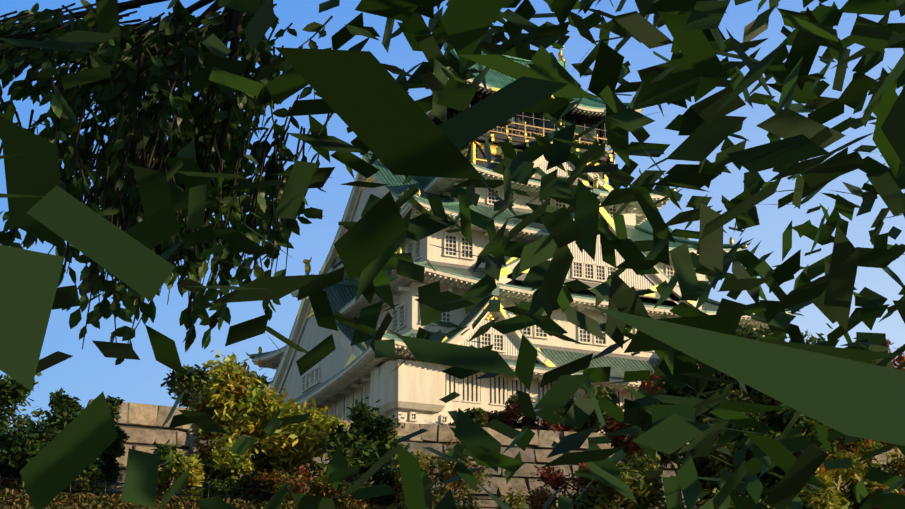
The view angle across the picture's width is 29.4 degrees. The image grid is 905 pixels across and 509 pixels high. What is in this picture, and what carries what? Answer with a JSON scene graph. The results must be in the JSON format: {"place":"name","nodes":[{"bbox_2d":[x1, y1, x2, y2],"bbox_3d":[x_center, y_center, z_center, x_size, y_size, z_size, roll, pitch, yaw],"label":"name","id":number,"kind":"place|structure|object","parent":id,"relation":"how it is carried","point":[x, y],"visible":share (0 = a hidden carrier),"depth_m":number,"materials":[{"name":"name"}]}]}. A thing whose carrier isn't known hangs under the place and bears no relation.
{"place":"outdoors","nodes":[
{"label":"outdoors","id":0,"kind":"place"},
{"bbox_2d":[0,0,904,431],"label":"sky","id":1,"kind":"structure","parent":0,"point":[87,374],"materials":[{"name":"blue"}]},
{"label":"keep stone base","id":2,"kind":"object","parent":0,"visible":0},
{"bbox_2d":[246,42,792,433],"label":"castle","id":3,"kind":"structure","parent":2,"relation":"on","point":[341,377],"depth_m":141.91,"materials":[{"name":"white paint"}]},
{"label":"ground","id":4,"kind":"structure","parent":0,"visible":0},
{"bbox_2d":[0,492,399,508],"bbox_3d":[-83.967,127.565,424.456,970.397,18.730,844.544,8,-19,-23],"label":"hedge","id":5,"kind":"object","parent":4,"relation":"on","point":[88,504],"depth_m":98.45,"materials":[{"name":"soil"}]},
{"bbox_2d":[0,465,21,489],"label":"bush","id":6,"kind":"object","parent":5,"relation":"on","point":[6,482],"visible":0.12,"depth_m":105.71,"materials":[{"name":"green plant"}]},
{"bbox_2d":[0,477,21,492],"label":"bush","id":7,"kind":"object","parent":5,"relation":"on","point":[14,482],"visible":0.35,"depth_m":105.18,"materials":[{"name":"green plant"}]},
{"bbox_2d":[0,372,112,495],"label":"tree","id":8,"kind":"object","parent":5,"relation":"on","point":[22,446],"visible":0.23,"depth_m":107.57,"materials":[{"name":"green plant"}]},
{"bbox_2d":[59,475,107,495],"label":"bush","id":9,"kind":"object","parent":5,"relation":"on","point":[82,486],"visible":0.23,"depth_m":105.94,"materials":[{"name":"green plant"}]},
{"bbox_2d":[48,387,129,488],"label":"tree","id":10,"kind":"object","parent":5,"relation":"on","point":[111,453],"visible":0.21,"depth_m":113.23,"materials":[{"name":"green plant"}]},
{"bbox_2d":[150,440,255,499],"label":"bush","id":11,"kind":"object","parent":5,"relation":"on","point":[175,464],"visible":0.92,"depth_m":105.16,"materials":[{"name":"green plant"}]},
{"bbox_2d":[190,472,241,500],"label":"bush","id":12,"kind":"object","parent":5,"relation":"on","point":[221,491],"visible":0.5,"depth_m":105.92,"materials":[{"name":"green plant"}]},
{"bbox_2d":[161,360,272,407],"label":"tree","id":13,"kind":"object","parent":5,"relation":"on","point":[177,383],"visible":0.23,"depth_m":126.06,"materials":[{"name":"green plant"}]},
{"bbox_2d":[0,488,485,508],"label":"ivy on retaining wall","id":14,"kind":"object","parent":5,"relation":"on","point":[112,499],"visible":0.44,"depth_m":98.63,"materials":[{"name":"green plant"}]},
{"bbox_2d":[230,473,267,502],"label":"bush","id":15,"kind":"object","parent":5,"relation":"on","point":[244,480],"visible":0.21,"depth_m":107.77,"materials":[{"name":"green plant"}]},
{"bbox_2d":[181,350,350,496],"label":"tree","id":16,"kind":"object","parent":5,"relation":"on","point":[239,402],"visible":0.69,"depth_m":108.68,"materials":[{"name":"green plant"}]},
{"bbox_2d":[238,467,310,501],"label":"bush","id":17,"kind":"object","parent":5,"relation":"on","point":[254,483],"visible":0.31,"depth_m":103.59,"materials":[{"name":"green plant"}]},
{"bbox_2d":[256,464,373,508],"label":"bush","id":18,"kind":"object","parent":5,"relation":"on","point":[274,480],"visible":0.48,"depth_m":102.01,"materials":[{"name":"brown plant"}]},
{"bbox_2d":[284,465,352,498],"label":"bush","id":19,"kind":"object","parent":5,"relation":"on","point":[318,485],"visible":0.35,"depth_m":102.92,"materials":[{"name":"green plant"}]},
{"bbox_2d":[0,477,697,508],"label":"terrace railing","id":20,"kind":"object","parent":5,"relation":"on","point":[208,495],"visible":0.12,"depth_m":101.84,"materials":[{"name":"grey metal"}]},
{"bbox_2d":[318,473,383,506],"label":"bush","id":21,"kind":"object","parent":5,"relation":"on","point":[368,499],"visible":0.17,"depth_m":104.73,"materials":[{"name":"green plant"}]},
{"bbox_2d":[308,397,433,505],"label":"tree","id":22,"kind":"object","parent":5,"relation":"on","point":[365,437],"visible":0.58,"depth_m":107.48,"materials":[{"name":"green plant"}]},
{"bbox_2d":[381,491,403,507],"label":"bush","id":23,"kind":"object","parent":5,"relation":"on","point":[391,499],"visible":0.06,"depth_m":106.34,"materials":[{"name":"green plant"}]},
{"bbox_2d":[391,439,497,508],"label":"bush","id":24,"kind":"object","parent":5,"relation":"on","point":[444,467],"visible":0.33,"depth_m":103.41,"materials":[{"name":"green plant"}]},
{"bbox_2d":[426,486,553,508],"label":"bush","id":25,"kind":"object","parent":5,"relation":"on","point":[517,501],"visible":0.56,"depth_m":97.59,"materials":[{"name":"green plant"}]},
{"bbox_2d":[191,420,904,508],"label":"stone wall","id":26,"kind":"structure","parent":5,"relation":"on","point":[539,449],"depth_m":124.37,"materials":[{"name":"stone"}]},
{"bbox_2d":[83,399,199,498],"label":"stone gate wall","id":27,"kind":"structure","parent":26,"relation":"attached to","point":[143,423],"depth_m":119.32,"materials":[{"name":"stone"}]},
{"bbox_2d":[447,407,502,427],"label":"bush","id":28,"kind":"object","parent":26,"relation":"on","point":[478,416],"visible":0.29,"depth_m":126.39,"materials":[{"name":"green plant"}]},
{"bbox_2d":[486,393,563,431],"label":"bush","id":29,"kind":"object","parent":26,"relation":"on","point":[511,414],"visible":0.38,"depth_m":129.19,"materials":[{"name":"red plant"}]},
{"bbox_2d":[539,408,595,431],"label":"bush","id":30,"kind":"object","parent":26,"relation":"on","point":[575,429],"visible":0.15,"depth_m":128.37,"materials":[{"name":"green plant"}]},
{"bbox_2d":[563,384,632,433],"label":"bush","id":31,"kind":"object","parent":26,"relation":"on","point":[609,394],"visible":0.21,"depth_m":129.57,"materials":[{"name":"green plant"}]},
{"bbox_2d":[633,358,727,425],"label":"bush","id":32,"kind":"object","parent":26,"relation":"on","point":[648,385],"depth_m":129.79,"materials":[{"name":"red plant"}]},
{"bbox_2d":[853,337,894,363],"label":"tree","id":33,"kind":"object","parent":26,"relation":"on","point":[888,343],"depth_m":138.53,"materials":[{"name":"red plant"}]},
{"bbox_2d":[876,347,904,448],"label":"tree","id":34,"kind":"object","parent":26,"relation":"on","point":[899,360],"visible":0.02,"depth_m":136.28,"materials":[{"name":"red plant"}]},
{"bbox_2d":[521,463,610,508],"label":"bush","id":35,"kind":"object","parent":5,"relation":"on","point":[555,480],"visible":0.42,"depth_m":101.99,"materials":[{"name":"red plant"}]},
{"bbox_2d":[565,450,686,508],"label":"bush","id":36,"kind":"object","parent":5,"relation":"on","point":[632,472],"visible":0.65,"depth_m":100.31,"materials":[{"name":"green plant"}]},
{"bbox_2d":[574,415,680,503],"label":"bush","id":37,"kind":"object","parent":5,"relation":"on","point":[627,443],"visible":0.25,"depth_m":106.88,"materials":[{"name":"red plant"}]},
{"bbox_2d":[568,390,784,508],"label":"bush","id":38,"kind":"object","parent":5,"relation":"on","point":[703,467],"visible":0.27,"depth_m":104.84,"materials":[{"name":"green plant"}]},
{"bbox_2d":[651,323,834,434],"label":"tree","id":39,"kind":"object","parent":5,"relation":"on","point":[670,387],"visible":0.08,"depth_m":108.12,"materials":[{"name":"green plant"}]},
{"bbox_2d":[692,385,816,494],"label":"bush","id":40,"kind":"object","parent":5,"relation":"on","point":[786,412],"visible":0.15,"depth_m":102.25,"materials":[{"name":"green plant"}]},
{"bbox_2d":[696,471,852,508],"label":"bush","id":41,"kind":"object","parent":5,"relation":"on","point":[825,498],"visible":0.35,"depth_m":96.75,"materials":[{"name":"green plant"}]},
{"bbox_2d":[758,394,904,497],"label":"bush","id":42,"kind":"object","parent":5,"relation":"on","point":[859,449],"visible":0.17,"depth_m":101.09,"materials":[{"name":"green plant"}]},
{"bbox_2d":[835,456,885,508],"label":"bush","id":43,"kind":"object","parent":5,"relation":"on","point":[869,486],"visible":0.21,"depth_m":100.32,"materials":[{"name":"green plant"}]},
{"bbox_2d":[0,0,904,508],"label":"tree canopy","id":44,"kind":"object","parent":4,"relation":"on","point":[850,392],"visible":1,"depth_m":5.15,"materials":[{"name":"green plant"}]},
{"bbox_2d":[0,95,37,153],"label":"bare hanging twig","id":45,"kind":"object","parent":44,"relation":"attached to","point":[1,100],"visible":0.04,"depth_m":7.45,"materials":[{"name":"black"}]},
{"bbox_2d":[0,0,332,364],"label":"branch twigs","id":46,"kind":"object","parent":44,"relation":"on","point":[159,62],"visible":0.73,"depth_m":7.22,"materials":[{"name":"plant"}]}
]}

